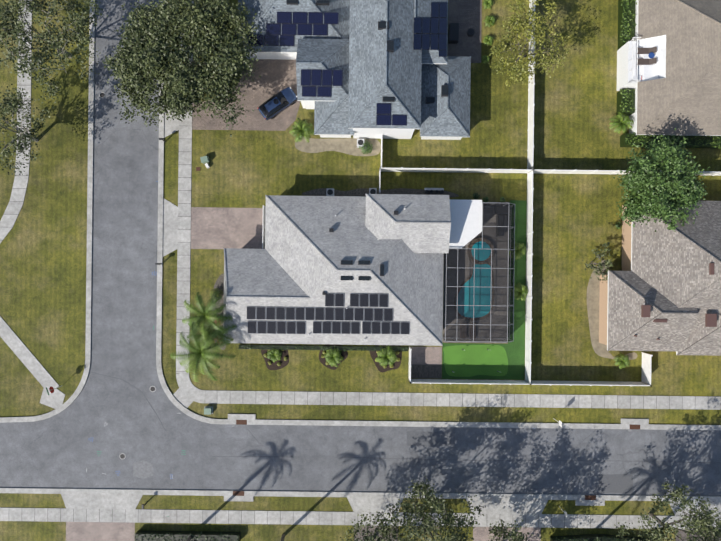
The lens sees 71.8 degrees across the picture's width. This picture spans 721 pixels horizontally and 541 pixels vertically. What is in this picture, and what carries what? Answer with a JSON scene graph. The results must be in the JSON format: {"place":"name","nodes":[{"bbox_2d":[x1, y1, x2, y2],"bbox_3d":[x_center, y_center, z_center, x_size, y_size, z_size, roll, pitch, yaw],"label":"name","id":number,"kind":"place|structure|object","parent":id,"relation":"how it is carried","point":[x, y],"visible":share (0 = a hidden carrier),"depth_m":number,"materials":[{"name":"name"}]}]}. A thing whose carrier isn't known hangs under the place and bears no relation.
{"place":"outdoors","nodes":[
{"label":"outdoors","id":0,"kind":"place"},
{"bbox_2d":[0,0,31,242],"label":"sidewalk","id":1,"kind":"structure","parent":0,"point":[13,209],"depth_m":57.79,"materials":[{"name":"concrete"}]},
{"bbox_2d":[0,0,720,540],"bbox_3d":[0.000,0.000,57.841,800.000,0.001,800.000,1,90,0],"label":"ground grass","id":2,"kind":"structure","parent":0,"point":[42,270],"depth_m":57.84,"materials":[{"name":"plant"}]},
{"bbox_2d":[0,84,49,175],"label":"sparse oak","id":3,"kind":"object","parent":2,"relation":"on","point":[15,108],"visible":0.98,"depth_m":52.35,"materials":[{"name":"green plant"}]},
{"bbox_2d":[0,316,58,393],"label":"sidewalk","id":4,"kind":"structure","parent":2,"relation":"on","point":[26,357],"depth_m":57.79,"materials":[{"name":"concrete"}]},
{"bbox_2d":[0,0,94,422],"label":"kerb","id":5,"kind":"structure","parent":2,"relation":"on","point":[72,398],"depth_m":57.72,"materials":[{"name":"concrete"}]},
{"bbox_2d":[40,389,64,408],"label":"corner ramp","id":6,"kind":"structure","parent":2,"relation":"on","point":[55,399],"depth_m":57.80,"materials":[{"name":"concrete"}]},
{"bbox_2d":[0,0,107,108],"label":"sparse oak","id":7,"kind":"object","parent":2,"relation":"on","point":[18,28],"visible":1,"depth_m":51.04,"materials":[{"name":"green plant"}]},
{"bbox_2d":[66,522,134,540],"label":"driveway pavers","id":8,"kind":"object","parent":2,"relation":"on","point":[99,531],"depth_m":57.83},
{"bbox_2d":[61,494,142,508],"bbox_3d":[-30.035,26.812,57.818,9.576,0.045,1.764,1,90,0],"label":"apron","id":9,"kind":"object","parent":2,"relation":"on","point":[90,501],"visible":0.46,"depth_m":57.80,"materials":[{"name":"concrete"}]},
{"bbox_2d":[163,198,177,256],"bbox_3d":[-22.090,-4.972,57.818,1.736,0.045,6.888,1,90,0],"label":"house apron","id":10,"kind":"object","parent":2,"relation":"on","point":[170,225],"depth_m":57.80,"materials":[{"name":"concrete"}]},
{"bbox_2d":[164,107,178,137],"bbox_3d":[-21.938,-17.529,57.818,1.736,0.045,4.284,1,90,0],"label":"driveway apron","id":11,"kind":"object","parent":2,"relation":"on","point":[171,127],"depth_m":57.80,"materials":[{"name":"concrete"}]},
{"bbox_2d":[97,0,262,136],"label":"tree","id":12,"kind":"object","parent":2,"relation":"on","point":[145,53],"depth_m":51.90,"materials":[{"name":"green plant"}]},
{"bbox_2d":[169,388,192,407],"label":"corner ramp","id":13,"kind":"structure","parent":2,"relation":"on","point":[182,398],"depth_m":57.80,"materials":[{"name":"concrete"}]},
{"bbox_2d":[176,1,193,372],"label":"sidewalk","id":14,"kind":"structure","parent":2,"relation":"on","point":[184,210],"depth_m":57.79,"materials":[{"name":"concrete"}]},
{"bbox_2d":[134,530,240,540],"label":"yard hedge","id":15,"kind":"object","parent":2,"relation":"on","point":[183,536],"visible":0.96,"depth_m":57.05,"materials":[{"name":"green plant"}]},
{"bbox_2d":[176,373,205,402],"bbox_3d":[-19.709,13.647,57.816,2.127,0.050,4.789,-44,90,0],"label":"sidewalk corner","id":16,"kind":"object","parent":2,"relation":"on","point":[189,389],"visible":0.96,"depth_m":57.79,"materials":[{"name":"concrete"}]},
{"bbox_2d":[170,321,235,381],"bbox_3d":[-16.566,8.655,54.227,5.897,7.427,5.737,32,90,0],"label":"queen palm","id":17,"kind":"object","parent":2,"relation":"on","point":[199,351],"visible":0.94,"depth_m":51.67,"materials":[{"name":"green plant"}]},
{"bbox_2d":[196,156,212,414],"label":"utility boxes","id":18,"kind":"object","parent":2,"relation":"on","point":[208,410],"visible":0.98,"depth_m":57.28,"materials":[{"name":"grey"}]},
{"bbox_2d":[182,290,232,342],"bbox_3d":[-16.100,4.861,54.556,5.520,6.770,5.516,1,90,0],"label":"queen palm","id":19,"kind":"object","parent":2,"relation":"on","point":[204,314],"visible":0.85,"depth_m":52.14,"materials":[{"name":"green plant"}]},
{"bbox_2d":[187,309,236,352],"bbox_3d":[-16.029,6.601,55.082,5.221,5.718,4.668,-36,90,0],"label":"queen palm","id":20,"kind":"object","parent":2,"relation":"on","point":[220,334],"visible":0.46,"depth_m":53.03,"materials":[{"name":"green plant"}]},
{"bbox_2d":[211,274,225,349],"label":"bed rocks","id":21,"kind":"object","parent":2,"relation":"on","point":[219,283],"visible":0.31,"depth_m":57.83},
{"bbox_2d":[191,207,262,248],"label":"driveway pavers","id":22,"kind":"object","parent":2,"relation":"on","point":[223,228],"visible":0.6,"depth_m":57.83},
{"bbox_2d":[224,491,253,501],"bbox_3d":[-14.136,26.168,57.767,3.422,0.147,1.200,1,90,0],"label":"storm inlet","id":23,"kind":"object","parent":2,"relation":"on","point":[238,496],"visible":0.96,"depth_m":57.72,"materials":[{"name":"concrete"}]},
{"bbox_2d":[228,414,255,424],"bbox_3d":[-13.790,17.261,57.767,3.203,0.147,1.200,1,90,0],"label":"storm inlet","id":24,"kind":"object","parent":2,"relation":"on","point":[241,419],"visible":1,"depth_m":57.72,"materials":[{"name":"concrete"}]},
{"bbox_2d":[192,59,299,130],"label":"driveway pavers","id":25,"kind":"object","parent":2,"relation":"on","point":[277,75],"visible":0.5,"depth_m":57.83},
{"bbox_2d":[257,87,296,119],"bbox_3d":[-9.497,-19.220,57.082,4.573,1.459,2.168,-34,90,0],"label":"parked hatchback","id":26,"kind":"object","parent":25,"relation":"on","point":[275,104],"visible":1,"depth_m":56.72,"materials":[{"name":"blue paint"}]},
{"bbox_2d":[223,248,309,343],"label":"roof","id":27,"kind":"structure","parent":2,"relation":"on","point":[257,278],"depth_m":53.49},
{"bbox_2d":[261,344,288,369],"bbox_3d":[-9.930,9.845,57.831,3.291,0.001,3.512,1,90,0],"label":"front bed","id":28,"kind":"object","parent":2,"relation":"on","point":[274,366],"visible":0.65,"depth_m":57.83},
{"bbox_2d":[267,349,281,361],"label":"palm","id":29,"kind":"object","parent":28,"relation":"on","point":[274,354],"visible":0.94,"depth_m":57.19,"materials":[{"name":"green plant"}]},
{"bbox_2d":[237,0,349,59],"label":"roof","id":30,"kind":"structure","parent":2,"relation":"on","point":[266,11],"depth_m":54.01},
{"bbox_2d":[249,12,338,45],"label":"solar panels","id":31,"kind":"object","parent":30,"relation":"on","point":[273,31],"visible":0.9,"depth_m":53.64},
{"bbox_2d":[289,118,313,141],"bbox_3d":[-6.633,-15.938,57.095,2.760,1.691,2.805,38,90,0],"label":"palm","id":32,"kind":"object","parent":2,"relation":"on","point":[299,131],"visible":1,"depth_m":56.65,"materials":[{"name":"green plant"}]},
{"bbox_2d":[296,39,348,108],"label":"house wing","id":33,"kind":"structure","parent":2,"relation":"on","point":[323,54],"depth_m":52.93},
{"bbox_2d":[302,86,330,96],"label":"solar panels","id":34,"kind":"object","parent":33,"relation":"on","point":[310,91],"visible":0.92,"depth_m":53.04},
{"bbox_2d":[301,69,342,85],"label":"solar panels","id":35,"kind":"object","parent":33,"relation":"on","point":[309,79],"visible":0.88,"depth_m":52.41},
{"bbox_2d":[238,344,407,351],"bbox_3d":[-4.290,8.936,57.497,19.566,0.687,0.774,1,90,0],"label":"hedge","id":36,"kind":"object","parent":2,"relation":"on","point":[326,348],"visible":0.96,"depth_m":57.31,"materials":[{"name":"green plant"}]},
{"bbox_2d":[319,344,347,369],"bbox_3d":[-3.151,9.830,57.831,3.377,0.001,3.432,1,90,0],"label":"front bed","id":37,"kind":"object","parent":2,"relation":"on","point":[343,354],"visible":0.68,"depth_m":57.83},
{"bbox_2d":[324,348,343,366],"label":"palm","id":38,"kind":"object","parent":37,"relation":"on","point":[334,358],"visible":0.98,"depth_m":56.99,"materials":[{"name":"green plant"}]},
{"bbox_2d":[314,89,353,137],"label":"house roof","id":39,"kind":"structure","parent":2,"relation":"on","point":[330,119],"depth_m":54.35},
{"bbox_2d":[295,136,380,155],"bbox_3d":[-2.617,-14.459,57.831,10.028,0.001,2.302,1,90,0],"label":"garden bed","id":40,"kind":"object","parent":2,"relation":"on","point":[344,145],"visible":0.78,"depth_m":57.83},
{"bbox_2d":[264,195,443,345],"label":"house","id":41,"kind":"structure","parent":2,"relation":"on","point":[307,250],"depth_m":53.48,"materials":[{"name":"grey"}]},
{"bbox_2d":[262,205,265,248],"bbox_3d":[-10.882,-4.836,56.670,0.080,2.300,4.900,1,90,0],"label":"garage door","id":42,"kind":"structure","parent":41,"relation":"attached to","point":[263,232],"depth_m":55.76,"materials":[{"name":"white paint"}]},
{"bbox_2d":[247,293,409,333],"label":"solar panels","id":43,"kind":"object","parent":41,"relation":"on","point":[303,313],"visible":1,"depth_m":53.45,"materials":[{"name":"glass"}]},
{"bbox_2d":[341,260,383,280],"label":"skylights","id":44,"kind":"object","parent":41,"relation":"attached to","point":[346,262],"visible":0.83,"depth_m":51.53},
{"bbox_2d":[365,194,450,252],"bbox_3d":[4.971,-5.031,54.915,9.002,5.851,6.379,1,90,0],"label":"roof","id":45,"kind":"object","parent":41,"relation":"attached to","point":[420,224],"visible":0.85,"depth_m":52.75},
{"bbox_2d":[449,200,481,247],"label":"patio roof","id":46,"kind":"structure","parent":45,"relation":"attached to","point":[466,222],"depth_m":54.79,"materials":[{"name":"white paint"}]},
{"bbox_2d":[0,488,720,501],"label":"kerb","id":47,"kind":"structure","parent":2,"relation":"on","point":[322,494],"depth_m":57.72,"materials":[{"name":"concrete"}]},
{"bbox_2d":[340,511,388,540],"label":"tree","id":48,"kind":"object","parent":2,"relation":"on","point":[356,526],"visible":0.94,"depth_m":51.62,"materials":[{"name":"green plant"}]},
{"bbox_2d":[347,497,403,511],"bbox_3d":[1.715,27.197,57.818,6.664,0.045,1.764,1,90,0],"label":"apron","id":49,"kind":"object","parent":2,"relation":"on","point":[357,504],"visible":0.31,"depth_m":57.80,"materials":[{"name":"concrete"}]},
{"bbox_2d":[354,525,397,540],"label":"driveway pavers","id":50,"kind":"object","parent":2,"relation":"on","point":[370,529],"depth_m":57.83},
{"bbox_2d":[301,188,458,197],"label":"bed rocks","id":51,"kind":"object","parent":2,"relation":"on","point":[361,192],"visible":0.73,"depth_m":57.83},
{"bbox_2d":[326,188,443,195],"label":"air conditioner units","id":52,"kind":"object","parent":51,"relation":"on","point":[329,191],"visible":0.96,"depth_m":57.04,"materials":[{"name":"grey paint"}]},
{"bbox_2d":[348,0,421,138],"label":"two storey house","id":53,"kind":"structure","parent":2,"relation":"on","point":[378,71],"depth_m":51.23,"materials":[{"name":"grey"}]},
{"bbox_2d":[286,0,447,103],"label":"roof vents","id":54,"kind":"object","parent":53,"relation":"on","point":[390,48],"visible":0.88,"depth_m":52.45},
{"bbox_2d":[376,103,406,125],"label":"solar panels","id":55,"kind":"object","parent":53,"relation":"on","point":[385,108],"visible":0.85,"depth_m":51.45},
{"bbox_2d":[370,345,401,372],"bbox_3d":[2.945,10.116,57.831,3.731,0.001,3.499,1,90,0],"label":"front bed","id":56,"kind":"object","parent":2,"relation":"on","point":[380,368],"visible":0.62,"depth_m":57.83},
{"bbox_2d":[375,345,397,365],"bbox_3d":[3.050,9.791,57.330,2.643,1.501,2.626,1,90,0],"label":"palm","id":57,"kind":"object","parent":2,"relation":"on","point":[385,358],"visible":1,"depth_m":57.01,"materials":[{"name":"green plant"}]},
{"bbox_2d":[210,140,621,368],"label":"garden shrubs","id":58,"kind":"object","parent":2,"relation":"on","point":[365,147],"visible":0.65,"depth_m":57.45,"materials":[{"name":"green plant"}]},
{"bbox_2d":[361,476,485,540],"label":"street oak","id":59,"kind":"object","parent":2,"relation":"on","point":[448,518],"visible":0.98,"depth_m":50.36,"materials":[{"name":"green plant"}]},
{"bbox_2d":[411,347,441,364],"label":"side patio pavers","id":60,"kind":"object","parent":2,"relation":"on","point":[426,355],"visible":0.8,"depth_m":57.83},
{"bbox_2d":[411,364,441,378],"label":"side patio rocks","id":61,"kind":"object","parent":2,"relation":"on","point":[426,371],"visible":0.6,"depth_m":57.83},
{"bbox_2d":[413,0,447,63],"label":"house rear wing","id":62,"kind":"structure","parent":2,"relation":"on","point":[422,8],"depth_m":52.89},
{"bbox_2d":[413,2,446,56],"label":"solar panels","id":63,"kind":"object","parent":62,"relation":"on","point":[422,26],"visible":0.96,"depth_m":52.50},
{"bbox_2d":[156,0,720,429],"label":"kerb","id":64,"kind":"structure","parent":2,"relation":"on","point":[176,403],"depth_m":57.72,"materials":[{"name":"concrete"}]},
{"bbox_2d":[420,56,470,139],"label":"house wing","id":65,"kind":"structure","parent":2,"relation":"on","point":[445,118],"depth_m":54.33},
{"bbox_2d":[448,0,481,62],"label":"house patio pavers","id":66,"kind":"object","parent":2,"relation":"on","point":[466,15],"visible":0.67,"depth_m":57.83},
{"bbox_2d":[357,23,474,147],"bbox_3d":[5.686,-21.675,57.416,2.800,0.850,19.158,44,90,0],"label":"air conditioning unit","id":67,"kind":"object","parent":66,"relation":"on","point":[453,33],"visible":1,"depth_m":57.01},
{"bbox_2d":[443,202,508,342],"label":"pool deck pavers","id":68,"kind":"object","parent":2,"relation":"on","point":[479,235],"visible":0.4,"depth_m":57.82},
{"bbox_2d":[442,343,524,379],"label":"yard turf","id":69,"kind":"structure","parent":2,"relation":"on","point":[515,353],"depth_m":57.83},
{"bbox_2d":[443,345,507,376],"bbox_3d":[13.358,10.480,57.829,7.594,0.001,3.784,1,90,0],"label":"putting green","id":70,"kind":"object","parent":69,"relation":"on","point":[471,360],"visible":1,"depth_m":57.83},
{"bbox_2d":[483,35,492,45],"bbox_3d":[14.736,-26.529,57.520,1.271,0.841,1.179,20,90,0],"label":"shrub","id":71,"kind":"object","parent":2,"relation":"on","point":[487,40],"visible":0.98,"depth_m":57.30,"materials":[{"name":"green plant"}]},
{"bbox_2d":[483,15,495,27],"bbox_3d":[14.914,-28.843,57.512,1.412,0.857,1.430,1,90,0],"label":"shrub","id":72,"kind":"object","parent":2,"relation":"on","point":[490,19],"visible":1,"depth_m":57.29,"materials":[{"name":"green plant"}]},
{"bbox_2d":[466,499,547,513],"bbox_3d":[17.002,27.382,57.818,9.688,0.045,1.764,1,90,0],"label":"apron","id":73,"kind":"object","parent":2,"relation":"on","point":[508,506],"visible":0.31,"depth_m":57.80,"materials":[{"name":"concrete"}]},
{"bbox_2d":[473,527,540,540],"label":"driveway pavers","id":74,"kind":"object","parent":2,"relation":"on","point":[480,533],"depth_m":57.83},
{"bbox_2d":[508,200,526,343],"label":"yard turf","id":75,"kind":"structure","parent":2,"relation":"on","point":[520,266],"depth_m":57.83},
{"bbox_2d":[515,242,525,259],"bbox_3d":[17.995,-2.283,57.228,2.074,1.426,2.087,1,90,0],"label":"shrub","id":76,"kind":"object","parent":75,"relation":"on","point":[519,249],"visible":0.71,"depth_m":56.81,"materials":[{"name":"green plant"}]},
{"bbox_2d":[514,283,527,300],"bbox_3d":[18.310,2.469,57.199,2.066,1.484,1.999,24,90,0],"label":"shrub","id":77,"kind":"object","parent":75,"relation":"on","point":[521,292],"visible":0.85,"depth_m":56.80,"materials":[{"name":"green plant"}]},
{"bbox_2d":[488,519,550,540],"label":"tree","id":78,"kind":"object","parent":2,"relation":"on","point":[514,536],"visible":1,"depth_m":51.56,"materials":[{"name":"green plant"}]},
{"bbox_2d":[487,0,571,89],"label":"yellow tree","id":79,"kind":"object","parent":2,"relation":"on","point":[515,22],"visible":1,"depth_m":52.00,"materials":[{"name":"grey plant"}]},
{"bbox_2d":[525,0,535,383],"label":"fence","id":80,"kind":"object","parent":2,"relation":"on","point":[529,233],"visible":0.81,"depth_m":56.78,"materials":[{"name":"white plastic"}]},
{"bbox_2d":[410,379,651,386],"bbox_3d":[19.138,12.805,56.865,27.218,1.950,0.170,1,90,0],"label":"fence","id":81,"kind":"object","parent":2,"relation":"on","point":[522,382],"visible":0.96,"depth_m":56.73,"materials":[{"name":"white plastic"}]},
{"bbox_2d":[379,167,720,175],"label":"fence","id":82,"kind":"object","parent":2,"relation":"on","point":[489,170],"visible":0.83,"depth_m":56.75,"materials":[{"name":"white plastic"}]},
{"bbox_2d":[575,495,604,505],"bbox_3d":[26.643,26.661,57.767,3.349,0.147,1.200,1,90,0],"label":"storm inlet","id":83,"kind":"object","parent":2,"relation":"on","point":[590,500],"visible":0.98,"depth_m":57.72,"materials":[{"name":"concrete"}]},
{"bbox_2d":[582,241,612,282],"bbox_3d":[26.276,-0.890,55.927,4.146,4.027,4.640,1,90,0],"label":"tree","id":84,"kind":"object","parent":2,"relation":"on","point":[608,264],"depth_m":55.19,"materials":[{"name":"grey plant"}]},
{"bbox_2d":[550,534,650,540],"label":"yard hedge","id":85,"kind":"object","parent":2,"relation":"on","point":[595,537],"visible":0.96,"depth_m":57.18,"materials":[{"name":"green plant"}]},
{"bbox_2d":[587,260,637,359],"bbox_3d":[29.256,4.538,57.831,6.017,0.001,11.616,1,90,0],"label":"garden bed","id":86,"kind":"object","parent":2,"relation":"on","point":[593,296],"visible":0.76,"depth_m":57.83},
{"bbox_2d":[609,112,633,133],"bbox_3d":[29.819,-16.980,57.088,2.677,1.705,2.553,1,90,0],"label":"palm","id":87,"kind":"object","parent":2,"relation":"on","point":[622,124],"visible":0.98,"depth_m":56.68,"materials":[{"name":"green plant"}]},
{"bbox_2d":[614,352,629,368],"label":"palm","id":88,"kind":"object","parent":2,"relation":"on","point":[623,360],"visible":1,"depth_m":57.05,"materials":[{"name":"green plant"}]},
{"bbox_2d":[616,89,635,115],"bbox_3d":[30.544,-19.335,57.076,2.129,1.529,2.780,1,90,0],"label":"house hedge","id":89,"kind":"object","parent":2,"relation":"on","point":[626,101],"visible":1,"depth_m":56.61,"materials":[{"name":"green plant"}]},
{"bbox_2d":[618,0,636,48],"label":"house hedge","id":90,"kind":"object","parent":2,"relation":"on","point":[627,24],"visible":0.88,"depth_m":56.70,"materials":[{"name":"green plant"}]},
{"bbox_2d":[621,418,648,428],"bbox_3d":[31.819,17.813,57.767,3.203,0.147,1.200,1,90,0],"label":"storm inlet","id":91,"kind":"object","parent":2,"relation":"on","point":[634,423],"visible":1,"depth_m":57.72,"materials":[{"name":"concrete"}]},
{"bbox_2d":[641,352,652,384],"bbox_3d":[32.682,11.260,56.865,0.170,1.950,3.586,1,90,0],"label":"fence return","id":92,"kind":"object","parent":2,"relation":"on","point":[646,368],"visible":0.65,"depth_m":56.84,"materials":[{"name":"white plastic"}]},
{"bbox_2d":[613,128,709,231],"bbox_3d":[32.031,-9.408,53.591,10.323,8.699,10.957,1,90,0],"label":"tree","id":93,"kind":"object","parent":2,"relation":"on","point":[650,169],"visible":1,"depth_m":51.20,"materials":[{"name":"green plant"}]},
{"bbox_2d":[614,481,720,540],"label":"street oak","id":94,"kind":"object","parent":2,"relation":"on","point":[703,523],"visible":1,"depth_m":51.21,"materials":[{"name":"green plant"}]},
{"bbox_2d":[617,0,720,135],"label":"house","id":95,"kind":"structure","parent":2,"relation":"on","point":[678,86],"depth_m":53.83,"materials":[{"name":"beige"}]},
{"bbox_2d":[637,58,656,64],"bbox_3d":[31.566,-23.085,55.033,1.974,0.716,0.680,1,90,0],"label":"lounge chair","id":96,"kind":"object","parent":95,"relation":"on","point":[647,61],"visible":0.79,"depth_m":55.05,"materials":[{"name":"brown metal"}]},
{"bbox_2d":[637,47,656,53],"bbox_3d":[31.581,-24.291,55.033,1.974,0.716,0.680,1,90,0],"label":"lounge chair","id":97,"kind":"object","parent":95,"relation":"on","point":[646,50],"visible":0.79,"depth_m":55.05,"materials":[{"name":"brown metal"}]},
{"bbox_2d":[620,132,720,148],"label":"house hedge","id":98,"kind":"object","parent":2,"relation":"on","point":[634,140],"visible":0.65,"depth_m":56.70,"materials":[{"name":"green plant"}]},
{"bbox_2d":[622,201,720,330],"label":"house","id":99,"kind":"structure","parent":2,"relation":"on","point":[671,266],"depth_m":52.94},
{"bbox_2d":[622,205,631,266],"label":"house wall","id":100,"kind":"structure","parent":99,"relation":"on","point":[626,244],"depth_m":56.85,"materials":[{"name":"beige paint"}]},
{"bbox_2d":[599,270,698,350],"bbox_3d":[31.385,4.469,55.032,8.284,5.616,8.949,1,90,0],"label":"house wing","id":101,"kind":"object","parent":99,"relation":"attached to","point":[624,296],"visible":0.83,"depth_m":54.00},
{"bbox_2d":[634,263,716,339],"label":"roof vents","id":102,"kind":"object","parent":99,"relation":"attached to","point":[710,320],"visible":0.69,"depth_m":52.27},
{"bbox_2d":[670,501,720,515],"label":"apron","id":103,"kind":"object","parent":2,"relation":"on","point":[712,506],"visible":0.4,"depth_m":57.80,"materials":[{"name":"concrete"}]},
{"bbox_2d":[675,529,720,540],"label":"driveway pavers","id":104,"kind":"object","parent":2,"relation":"on","point":[683,535],"depth_m":57.83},
{"bbox_2d":[676,313,720,355],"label":"house wing","id":105,"kind":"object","parent":2,"relation":"on","point":[702,339],"visible":0.41,"depth_m":54.07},
{"bbox_2d":[0,0,720,495],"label":"road asphalt","id":106,"kind":"structure","parent":0,"point":[112,418],"depth_m":57.84,"materials":[{"name":"asphalt"}]},
{"bbox_2d":[91,372,165,430],"bbox_3d":[-26.404,14.479,57.833,11.110,0.001,1.966,38,90,0],"label":"road crack seal","id":107,"kind":"object","parent":106,"relation":"on","point":[137,389],"visible":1,"depth_m":57.83,"materials":[{"name":"asphalt"}]},
{"bbox_2d":[133,460,153,478],"bbox_3d":[-25.240,23.101,57.833,2.436,0.001,2.184,1,90,0],"label":"road patch","id":108,"kind":"object","parent":106,"relation":"on","point":[142,469],"visible":1,"depth_m":57.83,"materials":[{"name":"asphalt"}]},
{"bbox_2d":[407,431,454,445],"bbox_3d":[8.163,19.558,57.833,5.599,0.001,1.680,1,90,0],"label":"road patch","id":109,"kind":"object","parent":106,"relation":"on","point":[416,438],"visible":1,"depth_m":57.83,"materials":[{"name":"asphalt"}]},
{"bbox_2d":[214,456,717,462],"bbox_3d":[13.733,21.977,57.833,61.592,0.001,0.308,1,90,0],"label":"pavement seam","id":110,"kind":"object","parent":106,"relation":"on","point":[467,460],"visible":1,"depth_m":57.83,"materials":[{"name":"asphalt"}]},
{"bbox_2d":[599,474,632,492],"bbox_3d":[29.659,24.717,57.833,3.919,0.001,2.240,1,90,0],"label":"road patch","id":111,"kind":"object","parent":106,"relation":"on","point":[615,483],"visible":1,"depth_m":57.83,"materials":[{"name":"asphalt"}]},
{"bbox_2d":[0,508,720,529],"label":"sidewalk","id":112,"kind":"structure","parent":0,"point":[255,517],"depth_m":57.79,"materials":[{"name":"concrete"}]},
{"bbox_2d":[205,390,720,409],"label":"sidewalk north of road","id":113,"kind":"structure","parent":0,"point":[464,400],"depth_m":57.79,"materials":[{"name":"concrete"}]},
{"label":"pool","id":114,"kind":"structure","parent":0,"visible":0},
{"bbox_2d":[467,238,481,248],"bbox_3d":[13.916,-2.240,57.645,3.100,0.392,3.100,1,90,0],"label":"spa tub","id":115,"kind":"object","parent":114,"relation":"on","point":[475,243],"visible":0.12,"depth_m":57.46,"materials":[{"name":"stone"}]},
{"bbox_2d":[443,203,514,341],"bbox_3d":[13.249,0.195,56.177,7.754,3.327,15.293,1,90,0],"label":"pool cage frame","id":116,"kind":"object","parent":114,"relation":"on","point":[508,268],"visible":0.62,"depth_m":54.51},
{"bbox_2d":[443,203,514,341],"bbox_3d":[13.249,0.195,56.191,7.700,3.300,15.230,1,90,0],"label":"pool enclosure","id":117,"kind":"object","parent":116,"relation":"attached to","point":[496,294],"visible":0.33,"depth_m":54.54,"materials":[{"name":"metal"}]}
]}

